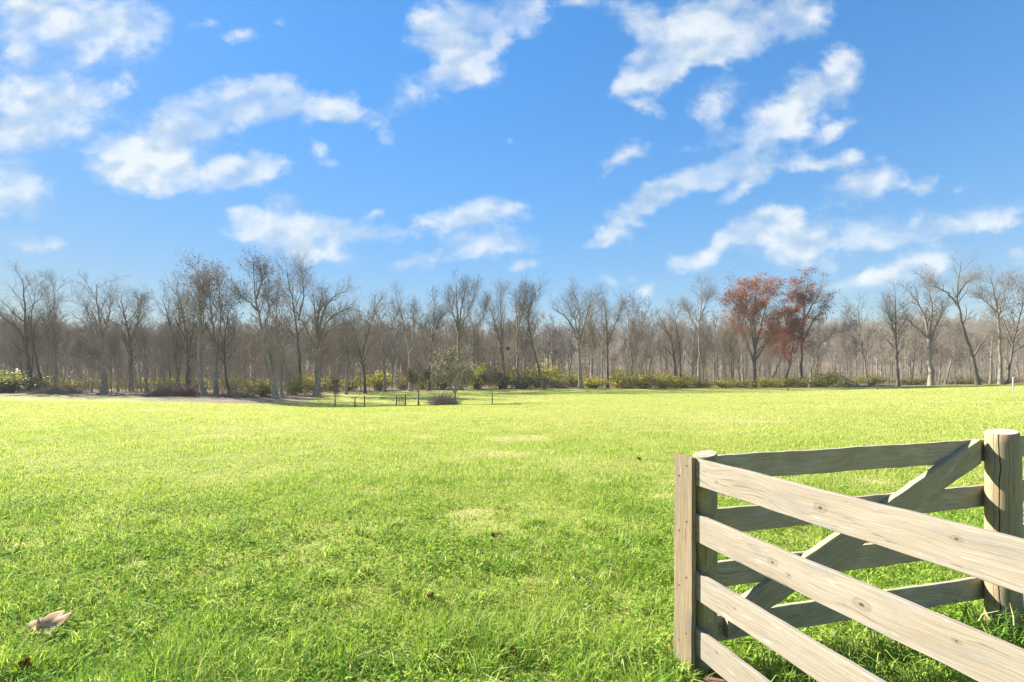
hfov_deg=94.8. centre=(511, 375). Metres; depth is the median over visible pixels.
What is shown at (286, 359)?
bare tree
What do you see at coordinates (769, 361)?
bare tree
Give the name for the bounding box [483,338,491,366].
bare tree
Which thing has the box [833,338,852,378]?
bare tree
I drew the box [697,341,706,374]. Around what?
bare tree
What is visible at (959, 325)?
bare tree
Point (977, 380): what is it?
bare tree
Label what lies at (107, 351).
bare tree
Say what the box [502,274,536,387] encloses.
bare tree
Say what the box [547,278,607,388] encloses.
bare tree
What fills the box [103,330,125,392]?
bare tree
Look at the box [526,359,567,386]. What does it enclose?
shrub
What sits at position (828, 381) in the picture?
shrub
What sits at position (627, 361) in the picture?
bare tree
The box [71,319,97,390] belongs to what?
bare tree
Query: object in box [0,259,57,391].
bare tree
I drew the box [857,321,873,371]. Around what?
bare tree
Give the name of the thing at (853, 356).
bare tree
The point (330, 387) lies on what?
shrub
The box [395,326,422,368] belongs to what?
bare tree
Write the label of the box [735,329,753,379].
bare tree
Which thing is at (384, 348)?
bare tree
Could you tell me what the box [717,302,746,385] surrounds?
bare tree
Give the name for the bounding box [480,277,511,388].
bare tree
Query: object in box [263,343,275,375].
bare tree
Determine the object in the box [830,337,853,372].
bare tree
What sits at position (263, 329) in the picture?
bare tree
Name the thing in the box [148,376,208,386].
shrub
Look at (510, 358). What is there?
bare tree
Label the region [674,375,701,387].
shrub
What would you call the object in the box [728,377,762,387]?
shrub
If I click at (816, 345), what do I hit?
bare tree
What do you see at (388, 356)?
bare tree
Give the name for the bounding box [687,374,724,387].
shrub
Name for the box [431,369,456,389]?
shrub
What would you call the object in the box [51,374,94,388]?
shrub
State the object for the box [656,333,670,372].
bare tree
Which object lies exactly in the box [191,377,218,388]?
shrub
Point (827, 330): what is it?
bare tree
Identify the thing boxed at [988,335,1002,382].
bare tree
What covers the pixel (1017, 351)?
bare tree
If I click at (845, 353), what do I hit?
bare tree
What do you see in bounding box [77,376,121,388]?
shrub
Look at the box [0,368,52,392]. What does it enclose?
shrub
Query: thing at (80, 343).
bare tree
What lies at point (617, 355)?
bare tree
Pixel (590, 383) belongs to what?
shrub
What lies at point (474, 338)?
bare tree
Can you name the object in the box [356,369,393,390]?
shrub
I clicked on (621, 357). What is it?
bare tree
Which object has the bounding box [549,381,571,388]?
brush pile
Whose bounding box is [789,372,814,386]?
shrub
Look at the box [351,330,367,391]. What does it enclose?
bare tree
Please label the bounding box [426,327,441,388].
bare tree
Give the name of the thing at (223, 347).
bare tree
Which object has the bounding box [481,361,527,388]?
shrub
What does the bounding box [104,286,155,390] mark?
bare tree
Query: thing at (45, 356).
bare tree
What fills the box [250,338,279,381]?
bare tree
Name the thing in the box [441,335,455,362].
bare tree
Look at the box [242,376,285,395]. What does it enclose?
shrub
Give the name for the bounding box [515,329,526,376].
bare tree
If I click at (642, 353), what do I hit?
bare tree
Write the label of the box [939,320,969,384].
bare tree
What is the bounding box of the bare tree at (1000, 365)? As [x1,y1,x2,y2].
[963,258,1022,383]
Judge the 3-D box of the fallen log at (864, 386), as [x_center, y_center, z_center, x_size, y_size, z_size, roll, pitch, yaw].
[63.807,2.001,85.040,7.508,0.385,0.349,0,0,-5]
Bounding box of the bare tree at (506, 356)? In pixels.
[497,341,512,371]
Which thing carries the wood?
on the ground at (284, 402)
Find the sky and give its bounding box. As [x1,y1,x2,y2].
[0,0,1023,349]
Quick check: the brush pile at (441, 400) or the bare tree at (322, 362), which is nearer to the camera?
the brush pile at (441, 400)
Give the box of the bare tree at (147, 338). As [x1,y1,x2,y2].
[133,318,159,371]
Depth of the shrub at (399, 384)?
81.73 m
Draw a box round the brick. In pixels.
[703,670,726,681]
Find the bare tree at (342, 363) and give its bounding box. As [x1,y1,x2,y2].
[335,338,351,378]
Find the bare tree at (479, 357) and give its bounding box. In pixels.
[475,335,484,369]
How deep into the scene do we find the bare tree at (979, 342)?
113.13 m
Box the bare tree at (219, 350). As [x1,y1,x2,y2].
[201,338,229,388]
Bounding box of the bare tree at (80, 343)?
[71,327,89,390]
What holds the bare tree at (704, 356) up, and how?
on the ground at (284, 402)
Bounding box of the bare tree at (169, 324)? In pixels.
[139,281,194,386]
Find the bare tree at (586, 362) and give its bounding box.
[581,347,590,373]
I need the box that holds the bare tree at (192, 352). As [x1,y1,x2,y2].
[177,320,215,384]
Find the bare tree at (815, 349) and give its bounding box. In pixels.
[805,320,828,383]
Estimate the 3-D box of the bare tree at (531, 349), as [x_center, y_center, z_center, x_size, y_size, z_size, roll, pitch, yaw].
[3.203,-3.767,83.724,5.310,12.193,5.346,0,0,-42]
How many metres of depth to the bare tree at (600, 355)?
92.98 m
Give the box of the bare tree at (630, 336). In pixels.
[609,288,657,378]
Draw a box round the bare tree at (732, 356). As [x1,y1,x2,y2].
[724,337,740,372]
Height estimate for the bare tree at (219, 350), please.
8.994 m
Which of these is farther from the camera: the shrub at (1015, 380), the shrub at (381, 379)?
the shrub at (1015, 380)
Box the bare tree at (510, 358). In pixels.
[504,347,513,372]
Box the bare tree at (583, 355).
[577,335,588,371]
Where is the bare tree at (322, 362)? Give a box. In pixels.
[318,343,325,384]
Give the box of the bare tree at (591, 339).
[576,288,608,379]
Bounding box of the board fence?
[674,429,1023,681]
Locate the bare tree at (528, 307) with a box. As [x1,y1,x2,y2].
[511,273,550,388]
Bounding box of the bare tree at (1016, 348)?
[1006,327,1023,380]
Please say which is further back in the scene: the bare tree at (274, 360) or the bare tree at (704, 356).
the bare tree at (704, 356)
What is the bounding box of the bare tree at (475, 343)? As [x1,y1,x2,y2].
[465,324,486,368]
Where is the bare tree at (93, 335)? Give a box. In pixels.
[76,324,118,391]
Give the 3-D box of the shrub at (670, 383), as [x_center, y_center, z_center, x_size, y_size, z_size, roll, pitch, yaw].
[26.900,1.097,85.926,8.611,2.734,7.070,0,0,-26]
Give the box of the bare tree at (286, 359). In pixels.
[276,344,296,393]
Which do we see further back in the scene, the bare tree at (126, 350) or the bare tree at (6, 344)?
the bare tree at (126, 350)
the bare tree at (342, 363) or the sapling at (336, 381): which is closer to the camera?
the sapling at (336, 381)
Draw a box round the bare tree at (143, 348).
[116,287,158,392]
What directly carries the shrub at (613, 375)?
on the ground at (284, 402)
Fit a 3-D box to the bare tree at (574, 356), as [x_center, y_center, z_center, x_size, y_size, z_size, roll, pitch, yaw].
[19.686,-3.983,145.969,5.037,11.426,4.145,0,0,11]
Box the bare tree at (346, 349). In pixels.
[329,299,372,394]
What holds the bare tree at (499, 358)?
on the ground at (284, 402)
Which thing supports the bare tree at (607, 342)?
on the ground at (284, 402)
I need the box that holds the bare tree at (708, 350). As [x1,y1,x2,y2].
[697,333,718,380]
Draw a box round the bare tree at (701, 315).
[675,273,720,386]
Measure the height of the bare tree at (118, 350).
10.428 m
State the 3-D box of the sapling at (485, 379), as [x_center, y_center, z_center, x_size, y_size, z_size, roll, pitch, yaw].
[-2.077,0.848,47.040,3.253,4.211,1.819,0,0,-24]
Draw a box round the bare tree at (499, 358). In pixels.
[491,331,510,365]
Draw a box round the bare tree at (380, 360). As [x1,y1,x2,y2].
[371,318,387,391]
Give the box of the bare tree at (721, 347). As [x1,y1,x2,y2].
[715,324,731,380]
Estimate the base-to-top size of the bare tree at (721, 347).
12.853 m
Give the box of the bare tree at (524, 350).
[509,284,540,386]
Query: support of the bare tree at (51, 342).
on the ground at (284, 402)
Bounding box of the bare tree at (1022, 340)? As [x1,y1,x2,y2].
[1018,329,1023,360]
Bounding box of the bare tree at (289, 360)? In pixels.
[283,348,294,396]
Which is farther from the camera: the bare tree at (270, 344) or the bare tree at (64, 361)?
the bare tree at (64, 361)
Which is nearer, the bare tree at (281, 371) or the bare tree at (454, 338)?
the bare tree at (281, 371)
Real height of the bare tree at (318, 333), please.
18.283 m
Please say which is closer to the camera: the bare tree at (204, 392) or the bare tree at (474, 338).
the bare tree at (204, 392)
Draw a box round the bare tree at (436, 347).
[429,329,446,389]
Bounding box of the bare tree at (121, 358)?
[112,343,133,376]
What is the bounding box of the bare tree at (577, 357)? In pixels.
[574,339,586,370]
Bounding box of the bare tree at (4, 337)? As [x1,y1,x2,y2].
[0,317,20,360]
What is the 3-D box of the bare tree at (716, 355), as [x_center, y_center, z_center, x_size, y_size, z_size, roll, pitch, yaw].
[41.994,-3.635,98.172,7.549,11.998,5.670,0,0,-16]
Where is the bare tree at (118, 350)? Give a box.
[109,324,125,390]
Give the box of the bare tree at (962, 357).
[952,338,967,378]
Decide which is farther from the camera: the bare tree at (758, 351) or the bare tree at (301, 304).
the bare tree at (758, 351)
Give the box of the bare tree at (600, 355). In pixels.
[595,338,611,372]
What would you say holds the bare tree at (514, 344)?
on the ground at (284, 402)
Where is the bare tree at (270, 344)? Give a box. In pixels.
[258,332,276,392]
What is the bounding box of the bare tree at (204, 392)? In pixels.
[171,246,229,395]
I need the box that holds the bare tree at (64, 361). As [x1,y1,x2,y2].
[59,350,72,373]
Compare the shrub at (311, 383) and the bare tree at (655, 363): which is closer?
the shrub at (311, 383)
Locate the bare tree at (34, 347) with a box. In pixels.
[20,317,45,392]
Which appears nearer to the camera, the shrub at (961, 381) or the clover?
the clover
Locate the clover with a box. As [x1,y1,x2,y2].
[0,475,1023,681]
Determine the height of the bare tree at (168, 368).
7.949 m
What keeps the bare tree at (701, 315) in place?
on the ground at (284, 402)
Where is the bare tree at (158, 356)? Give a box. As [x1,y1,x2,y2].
[149,333,172,380]
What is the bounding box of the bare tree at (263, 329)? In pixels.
[215,245,290,398]
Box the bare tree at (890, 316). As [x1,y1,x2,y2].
[875,277,924,385]
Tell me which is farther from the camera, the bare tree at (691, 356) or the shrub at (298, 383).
the bare tree at (691, 356)
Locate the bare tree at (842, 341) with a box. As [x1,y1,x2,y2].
[831,325,848,377]
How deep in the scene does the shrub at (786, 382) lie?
87.07 m
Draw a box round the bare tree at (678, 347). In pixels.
[672,321,684,374]
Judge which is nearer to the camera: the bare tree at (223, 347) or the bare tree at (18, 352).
the bare tree at (223, 347)
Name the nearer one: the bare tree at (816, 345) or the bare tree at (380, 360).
the bare tree at (380, 360)
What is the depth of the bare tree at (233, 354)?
67.64 m
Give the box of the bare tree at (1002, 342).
[977,322,1016,362]
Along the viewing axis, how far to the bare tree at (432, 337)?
75.16 m
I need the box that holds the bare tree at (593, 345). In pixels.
[585,321,597,361]
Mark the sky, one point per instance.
(638, 147)
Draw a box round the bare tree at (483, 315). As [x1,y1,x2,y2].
[456,288,494,388]
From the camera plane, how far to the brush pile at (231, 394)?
58.00 m
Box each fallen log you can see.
[4,394,38,395]
[845,385,884,386]
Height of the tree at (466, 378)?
6.466 m
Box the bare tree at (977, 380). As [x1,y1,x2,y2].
[918,248,1002,384]
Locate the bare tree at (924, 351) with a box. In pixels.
[919,337,934,376]
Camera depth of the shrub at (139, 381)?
85.12 m
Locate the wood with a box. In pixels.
[0,301,1023,383]
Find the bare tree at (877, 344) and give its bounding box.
[871,340,891,375]
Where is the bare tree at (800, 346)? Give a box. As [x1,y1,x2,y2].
[794,316,812,362]
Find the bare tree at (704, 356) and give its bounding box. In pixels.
[692,319,714,387]
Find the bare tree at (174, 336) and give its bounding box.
[156,327,193,385]
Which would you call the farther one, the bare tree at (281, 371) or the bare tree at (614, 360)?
the bare tree at (614, 360)
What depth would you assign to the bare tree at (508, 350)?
106.47 m
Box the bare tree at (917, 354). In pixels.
[907,335,926,379]
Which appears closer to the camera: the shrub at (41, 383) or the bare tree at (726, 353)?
the shrub at (41, 383)
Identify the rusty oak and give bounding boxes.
[714,271,796,386]
[762,266,839,385]
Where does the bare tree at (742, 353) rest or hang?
on the ground at (284, 402)
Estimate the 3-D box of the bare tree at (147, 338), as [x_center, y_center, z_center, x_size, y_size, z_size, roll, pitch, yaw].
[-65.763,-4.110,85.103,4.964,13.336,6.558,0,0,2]
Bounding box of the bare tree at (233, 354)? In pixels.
[221,343,243,386]
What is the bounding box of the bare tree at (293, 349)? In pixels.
[279,340,304,375]
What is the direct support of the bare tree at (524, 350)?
on the ground at (284, 402)
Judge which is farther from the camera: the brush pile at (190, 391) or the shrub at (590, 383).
the shrub at (590, 383)
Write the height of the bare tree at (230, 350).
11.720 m
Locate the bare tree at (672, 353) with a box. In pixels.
[666,333,681,366]
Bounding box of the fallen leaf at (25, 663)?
[18,657,32,669]
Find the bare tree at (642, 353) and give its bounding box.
[635,333,647,369]
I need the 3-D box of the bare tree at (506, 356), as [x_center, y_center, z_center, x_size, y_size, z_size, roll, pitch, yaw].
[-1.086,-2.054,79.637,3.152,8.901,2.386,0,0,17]
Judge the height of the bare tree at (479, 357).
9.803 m
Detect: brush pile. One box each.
[19,383,88,393]
[141,382,183,395]
[172,383,200,395]
[211,385,257,397]
[422,389,463,405]
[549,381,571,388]
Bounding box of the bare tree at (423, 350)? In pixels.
[415,322,432,387]
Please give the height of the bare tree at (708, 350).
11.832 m
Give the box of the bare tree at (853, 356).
[847,332,864,382]
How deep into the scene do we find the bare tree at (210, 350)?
81.56 m
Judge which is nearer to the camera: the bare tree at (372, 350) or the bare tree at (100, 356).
the bare tree at (100, 356)
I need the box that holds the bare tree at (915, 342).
[907,312,926,384]
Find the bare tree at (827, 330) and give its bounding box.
[808,320,857,386]
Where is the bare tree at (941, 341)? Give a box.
[931,315,948,383]
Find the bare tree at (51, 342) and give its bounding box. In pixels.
[38,303,65,369]
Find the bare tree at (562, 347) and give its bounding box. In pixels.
[551,335,575,374]
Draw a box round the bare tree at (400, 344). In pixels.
[394,338,414,386]
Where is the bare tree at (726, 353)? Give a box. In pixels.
[715,331,736,380]
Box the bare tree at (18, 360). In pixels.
[2,336,34,372]
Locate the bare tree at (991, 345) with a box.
[969,298,1011,383]
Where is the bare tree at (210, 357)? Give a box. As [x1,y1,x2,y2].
[201,329,228,390]
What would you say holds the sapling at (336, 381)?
on the ground at (284, 402)
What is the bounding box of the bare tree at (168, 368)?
[159,335,179,387]
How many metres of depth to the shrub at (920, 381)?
93.17 m
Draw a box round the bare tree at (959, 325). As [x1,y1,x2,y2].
[945,312,964,383]
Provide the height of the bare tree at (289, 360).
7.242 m
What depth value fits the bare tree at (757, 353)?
100.13 m
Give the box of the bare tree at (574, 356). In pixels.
[569,346,577,367]
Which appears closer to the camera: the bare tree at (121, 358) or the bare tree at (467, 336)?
the bare tree at (467, 336)
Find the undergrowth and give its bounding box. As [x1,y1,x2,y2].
[0,337,1023,395]
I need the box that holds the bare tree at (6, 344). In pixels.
[0,328,24,372]
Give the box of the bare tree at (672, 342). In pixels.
[648,295,696,386]
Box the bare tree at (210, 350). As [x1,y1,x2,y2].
[200,332,226,375]
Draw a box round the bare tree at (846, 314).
[838,294,877,384]
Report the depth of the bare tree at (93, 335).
66.77 m
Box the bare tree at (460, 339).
[452,315,466,363]
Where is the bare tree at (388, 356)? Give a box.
[384,339,393,370]
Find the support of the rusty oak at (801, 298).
on the ground at (284, 402)
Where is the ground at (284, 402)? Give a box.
[0,340,1023,681]
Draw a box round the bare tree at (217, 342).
[184,258,238,394]
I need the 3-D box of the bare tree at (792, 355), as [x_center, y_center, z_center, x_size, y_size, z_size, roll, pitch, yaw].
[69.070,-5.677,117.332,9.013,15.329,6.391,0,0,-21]
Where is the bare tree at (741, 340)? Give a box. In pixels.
[720,267,761,386]
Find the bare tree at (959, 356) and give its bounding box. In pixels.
[952,341,969,377]
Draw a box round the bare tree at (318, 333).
[281,273,368,395]
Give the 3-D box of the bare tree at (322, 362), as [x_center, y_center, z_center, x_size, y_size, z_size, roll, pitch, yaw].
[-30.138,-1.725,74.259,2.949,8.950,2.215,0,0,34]
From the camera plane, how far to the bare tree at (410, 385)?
73.96 m
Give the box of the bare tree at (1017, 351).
[1003,329,1023,377]
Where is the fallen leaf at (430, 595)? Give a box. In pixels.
[426,590,434,599]
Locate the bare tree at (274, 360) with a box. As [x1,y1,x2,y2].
[264,337,284,374]
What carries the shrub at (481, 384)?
on the ground at (284, 402)
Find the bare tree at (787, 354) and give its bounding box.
[773,333,796,377]
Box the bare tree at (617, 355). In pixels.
[609,344,621,367]
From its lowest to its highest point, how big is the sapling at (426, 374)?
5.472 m
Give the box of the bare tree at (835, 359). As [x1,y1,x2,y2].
[828,333,842,375]
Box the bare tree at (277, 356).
[247,268,301,397]
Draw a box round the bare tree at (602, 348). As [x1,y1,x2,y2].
[588,298,618,386]
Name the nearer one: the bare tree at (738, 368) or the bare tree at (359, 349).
the bare tree at (359, 349)
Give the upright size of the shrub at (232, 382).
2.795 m
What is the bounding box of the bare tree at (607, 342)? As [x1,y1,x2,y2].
[591,292,630,387]
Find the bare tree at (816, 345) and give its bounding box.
[806,320,826,376]
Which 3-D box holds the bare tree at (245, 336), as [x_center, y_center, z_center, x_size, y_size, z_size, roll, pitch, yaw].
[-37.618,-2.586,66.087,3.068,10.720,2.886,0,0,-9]
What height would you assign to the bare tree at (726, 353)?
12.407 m
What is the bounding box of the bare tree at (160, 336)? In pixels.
[149,323,183,387]
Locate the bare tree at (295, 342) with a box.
[291,330,306,378]
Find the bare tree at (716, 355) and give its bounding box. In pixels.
[695,331,729,379]
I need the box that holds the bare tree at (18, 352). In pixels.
[4,326,38,375]
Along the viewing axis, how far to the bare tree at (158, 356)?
73.66 m
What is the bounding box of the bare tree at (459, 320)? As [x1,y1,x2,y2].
[438,265,484,389]
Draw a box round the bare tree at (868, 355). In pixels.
[861,342,874,373]
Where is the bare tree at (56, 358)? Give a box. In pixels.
[44,340,68,390]
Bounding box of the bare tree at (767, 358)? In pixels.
[761,336,775,378]
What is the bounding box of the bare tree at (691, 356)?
[683,329,701,377]
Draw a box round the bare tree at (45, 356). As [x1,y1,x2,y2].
[30,336,63,382]
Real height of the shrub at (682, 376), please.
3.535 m
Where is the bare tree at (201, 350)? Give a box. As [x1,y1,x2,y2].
[190,336,209,368]
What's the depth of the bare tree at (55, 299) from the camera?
67.99 m
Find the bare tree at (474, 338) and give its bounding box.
[469,325,481,388]
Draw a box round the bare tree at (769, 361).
[761,340,777,378]
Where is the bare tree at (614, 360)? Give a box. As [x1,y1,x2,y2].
[603,348,620,372]
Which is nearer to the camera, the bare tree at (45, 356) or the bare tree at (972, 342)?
the bare tree at (45, 356)
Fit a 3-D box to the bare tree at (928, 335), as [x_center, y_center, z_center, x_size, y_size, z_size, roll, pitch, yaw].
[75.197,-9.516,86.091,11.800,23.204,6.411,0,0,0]
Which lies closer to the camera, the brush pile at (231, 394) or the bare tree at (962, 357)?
the brush pile at (231, 394)
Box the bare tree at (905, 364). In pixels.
[898,330,915,375]
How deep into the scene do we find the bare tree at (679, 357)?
95.20 m
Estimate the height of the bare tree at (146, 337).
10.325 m
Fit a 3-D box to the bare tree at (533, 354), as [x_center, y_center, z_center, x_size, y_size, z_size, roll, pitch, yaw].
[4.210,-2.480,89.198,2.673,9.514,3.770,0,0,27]
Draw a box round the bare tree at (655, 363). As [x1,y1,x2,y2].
[644,337,665,386]
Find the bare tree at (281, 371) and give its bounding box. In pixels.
[272,343,286,391]
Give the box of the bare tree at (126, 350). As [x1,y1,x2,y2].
[117,328,138,387]
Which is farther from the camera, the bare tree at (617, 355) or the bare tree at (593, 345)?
the bare tree at (617, 355)
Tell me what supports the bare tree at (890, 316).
on the ground at (284, 402)
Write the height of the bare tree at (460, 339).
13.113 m
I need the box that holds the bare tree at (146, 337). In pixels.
[125,324,152,391]
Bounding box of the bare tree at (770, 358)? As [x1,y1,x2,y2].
[756,337,779,379]
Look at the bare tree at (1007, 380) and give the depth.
82.09 m
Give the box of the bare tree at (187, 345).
[158,267,222,390]
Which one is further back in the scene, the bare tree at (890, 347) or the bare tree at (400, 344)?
the bare tree at (890, 347)
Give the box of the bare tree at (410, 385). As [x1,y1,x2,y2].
[385,281,442,390]
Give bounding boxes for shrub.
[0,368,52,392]
[7,375,64,391]
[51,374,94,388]
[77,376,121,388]
[116,377,169,388]
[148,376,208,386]
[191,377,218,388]
[205,376,254,388]
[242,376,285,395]
[277,374,309,394]
[293,372,329,390]
[314,373,343,390]
[330,372,367,390]
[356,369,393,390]
[393,369,408,389]
[407,371,436,388]
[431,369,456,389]
[459,362,490,388]
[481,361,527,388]
[506,363,547,388]
[520,367,553,387]
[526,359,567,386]
[543,374,568,386]
[557,368,593,386]
[577,376,614,387]
[597,368,631,387]
[609,365,650,388]
[617,383,629,388]
[627,368,669,388]
[631,374,682,387]
[642,370,700,386]
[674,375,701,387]
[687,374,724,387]
[709,378,735,387]
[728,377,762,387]
[748,377,778,386]
[765,375,803,387]
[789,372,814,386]
[798,367,859,386]
[836,374,866,385]
[857,375,890,384]
[884,376,941,384]
[937,376,988,383]
[967,375,1022,382]
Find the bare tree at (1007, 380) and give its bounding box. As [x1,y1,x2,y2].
[982,269,1023,384]
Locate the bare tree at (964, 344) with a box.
[946,326,977,377]
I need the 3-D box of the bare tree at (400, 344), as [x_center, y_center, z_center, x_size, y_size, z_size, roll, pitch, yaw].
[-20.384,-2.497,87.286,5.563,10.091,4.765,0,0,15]
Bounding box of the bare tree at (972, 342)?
[956,323,982,379]
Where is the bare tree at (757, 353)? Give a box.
[748,331,770,378]
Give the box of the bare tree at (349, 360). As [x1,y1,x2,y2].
[339,332,354,370]
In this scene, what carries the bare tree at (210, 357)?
on the ground at (284, 402)
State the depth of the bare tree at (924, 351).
100.83 m
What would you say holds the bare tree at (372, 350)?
on the ground at (284, 402)
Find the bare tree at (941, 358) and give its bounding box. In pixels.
[932,340,949,380]
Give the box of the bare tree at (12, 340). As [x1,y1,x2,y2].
[0,318,36,389]
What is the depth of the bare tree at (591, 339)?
83.36 m
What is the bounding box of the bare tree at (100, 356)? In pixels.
[64,269,130,392]
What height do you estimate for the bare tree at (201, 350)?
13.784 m
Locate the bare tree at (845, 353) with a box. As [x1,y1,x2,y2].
[829,337,857,377]
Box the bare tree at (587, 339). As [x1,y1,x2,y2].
[576,309,599,377]
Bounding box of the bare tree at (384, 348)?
[369,292,408,391]
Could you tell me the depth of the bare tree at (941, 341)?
95.44 m
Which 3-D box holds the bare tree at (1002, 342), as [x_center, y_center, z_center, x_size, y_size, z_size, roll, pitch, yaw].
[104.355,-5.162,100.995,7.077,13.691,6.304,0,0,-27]
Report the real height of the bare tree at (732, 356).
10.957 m
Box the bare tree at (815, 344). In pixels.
[800,322,825,378]
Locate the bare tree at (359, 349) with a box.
[340,286,393,392]
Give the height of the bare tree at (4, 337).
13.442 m
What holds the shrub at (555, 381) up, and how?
on the ground at (284, 402)
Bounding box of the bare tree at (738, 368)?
[723,331,746,378]
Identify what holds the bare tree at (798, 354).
on the ground at (284, 402)
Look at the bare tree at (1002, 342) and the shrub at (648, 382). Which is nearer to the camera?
the shrub at (648, 382)
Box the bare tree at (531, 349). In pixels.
[519,322,547,386]
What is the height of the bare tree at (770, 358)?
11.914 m
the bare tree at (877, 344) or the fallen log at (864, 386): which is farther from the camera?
the bare tree at (877, 344)
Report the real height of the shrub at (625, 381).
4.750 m
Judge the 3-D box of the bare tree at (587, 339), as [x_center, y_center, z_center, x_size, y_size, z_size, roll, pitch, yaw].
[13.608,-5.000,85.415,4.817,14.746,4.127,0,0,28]
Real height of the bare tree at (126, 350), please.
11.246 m
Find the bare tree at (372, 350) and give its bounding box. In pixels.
[363,330,380,372]
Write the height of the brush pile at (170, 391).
1.931 m
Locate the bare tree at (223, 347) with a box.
[203,291,250,392]
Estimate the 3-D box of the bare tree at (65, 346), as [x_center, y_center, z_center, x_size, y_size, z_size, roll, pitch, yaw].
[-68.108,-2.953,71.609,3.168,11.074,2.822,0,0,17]
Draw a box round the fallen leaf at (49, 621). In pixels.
[29,610,71,638]
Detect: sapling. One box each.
[330,376,339,406]
[404,355,431,405]
[476,363,506,402]
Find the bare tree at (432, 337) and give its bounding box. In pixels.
[422,285,454,390]
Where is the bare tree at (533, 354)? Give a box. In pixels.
[528,337,539,369]
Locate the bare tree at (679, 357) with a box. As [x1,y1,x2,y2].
[675,344,685,369]
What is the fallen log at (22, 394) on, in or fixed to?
on the ground at (284, 402)
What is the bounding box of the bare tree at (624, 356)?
[619,342,634,372]
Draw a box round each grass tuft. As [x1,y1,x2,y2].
[641,642,714,681]
[913,580,1023,647]
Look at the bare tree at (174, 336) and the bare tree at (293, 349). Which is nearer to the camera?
the bare tree at (174, 336)
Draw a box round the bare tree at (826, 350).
[806,333,832,371]
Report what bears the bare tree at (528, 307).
on the ground at (284, 402)
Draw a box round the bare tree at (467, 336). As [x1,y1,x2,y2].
[454,316,474,389]
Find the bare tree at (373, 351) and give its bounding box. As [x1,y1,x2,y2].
[359,332,390,378]
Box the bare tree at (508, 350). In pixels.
[504,336,519,371]
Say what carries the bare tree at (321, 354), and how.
on the ground at (284, 402)
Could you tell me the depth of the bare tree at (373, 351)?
90.29 m
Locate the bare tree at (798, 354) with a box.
[792,337,810,371]
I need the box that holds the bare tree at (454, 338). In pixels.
[448,322,467,363]
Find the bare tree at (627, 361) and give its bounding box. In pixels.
[623,343,632,374]
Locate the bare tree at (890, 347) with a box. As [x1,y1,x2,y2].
[880,322,900,384]
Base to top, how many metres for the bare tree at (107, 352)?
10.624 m
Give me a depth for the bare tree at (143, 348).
66.06 m
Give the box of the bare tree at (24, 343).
[13,316,40,391]
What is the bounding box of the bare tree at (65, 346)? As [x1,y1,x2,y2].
[58,321,74,388]
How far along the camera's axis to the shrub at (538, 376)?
81.39 m
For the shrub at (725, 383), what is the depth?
88.62 m
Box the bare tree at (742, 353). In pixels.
[732,323,752,385]
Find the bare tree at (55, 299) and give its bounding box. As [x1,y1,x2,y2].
[21,266,83,391]
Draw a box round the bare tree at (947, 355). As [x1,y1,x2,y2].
[938,336,956,368]
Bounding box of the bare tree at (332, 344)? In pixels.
[324,319,337,375]
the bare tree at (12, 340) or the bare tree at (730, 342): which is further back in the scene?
the bare tree at (730, 342)
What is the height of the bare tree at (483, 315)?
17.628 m
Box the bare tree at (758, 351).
[749,327,764,377]
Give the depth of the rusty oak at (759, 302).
88.54 m
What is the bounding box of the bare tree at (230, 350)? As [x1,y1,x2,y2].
[221,334,240,376]
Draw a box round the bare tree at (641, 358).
[637,339,646,374]
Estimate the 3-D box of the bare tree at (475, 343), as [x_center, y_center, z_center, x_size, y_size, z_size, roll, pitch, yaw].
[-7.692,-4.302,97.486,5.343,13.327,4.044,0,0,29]
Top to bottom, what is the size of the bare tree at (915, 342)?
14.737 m
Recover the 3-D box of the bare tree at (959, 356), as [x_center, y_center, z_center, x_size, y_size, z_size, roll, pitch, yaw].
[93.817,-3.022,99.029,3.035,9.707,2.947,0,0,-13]
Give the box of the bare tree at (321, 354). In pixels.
[306,314,333,391]
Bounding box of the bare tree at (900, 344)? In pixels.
[890,324,907,376]
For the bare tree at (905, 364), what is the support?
on the ground at (284, 402)
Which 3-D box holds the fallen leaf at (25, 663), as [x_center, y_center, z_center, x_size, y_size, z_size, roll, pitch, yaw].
[-2.607,1.555,2.517,0.067,0.086,0.018,21,-22,-19]
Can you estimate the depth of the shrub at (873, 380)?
92.22 m
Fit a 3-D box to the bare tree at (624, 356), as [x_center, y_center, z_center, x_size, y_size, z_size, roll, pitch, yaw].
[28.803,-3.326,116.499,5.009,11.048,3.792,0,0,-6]
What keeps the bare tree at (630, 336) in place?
on the ground at (284, 402)
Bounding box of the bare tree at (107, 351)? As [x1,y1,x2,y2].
[98,326,119,376]
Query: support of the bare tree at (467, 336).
on the ground at (284, 402)
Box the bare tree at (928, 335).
[890,262,961,385]
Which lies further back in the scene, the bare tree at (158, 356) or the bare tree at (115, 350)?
the bare tree at (158, 356)
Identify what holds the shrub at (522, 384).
on the ground at (284, 402)
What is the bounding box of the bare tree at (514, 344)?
[507,324,523,372]
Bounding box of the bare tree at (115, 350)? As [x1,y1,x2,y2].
[104,322,125,393]
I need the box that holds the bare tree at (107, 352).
[95,325,112,386]
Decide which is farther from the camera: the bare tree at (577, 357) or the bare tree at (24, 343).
the bare tree at (577, 357)
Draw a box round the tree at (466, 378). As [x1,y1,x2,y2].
[428,340,478,401]
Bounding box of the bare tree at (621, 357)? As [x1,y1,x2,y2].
[618,344,624,369]
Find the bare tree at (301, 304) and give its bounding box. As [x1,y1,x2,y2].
[266,247,319,393]
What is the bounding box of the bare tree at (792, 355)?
[772,324,799,377]
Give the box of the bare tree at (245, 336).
[231,321,252,388]
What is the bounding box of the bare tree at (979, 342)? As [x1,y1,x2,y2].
[970,329,990,379]

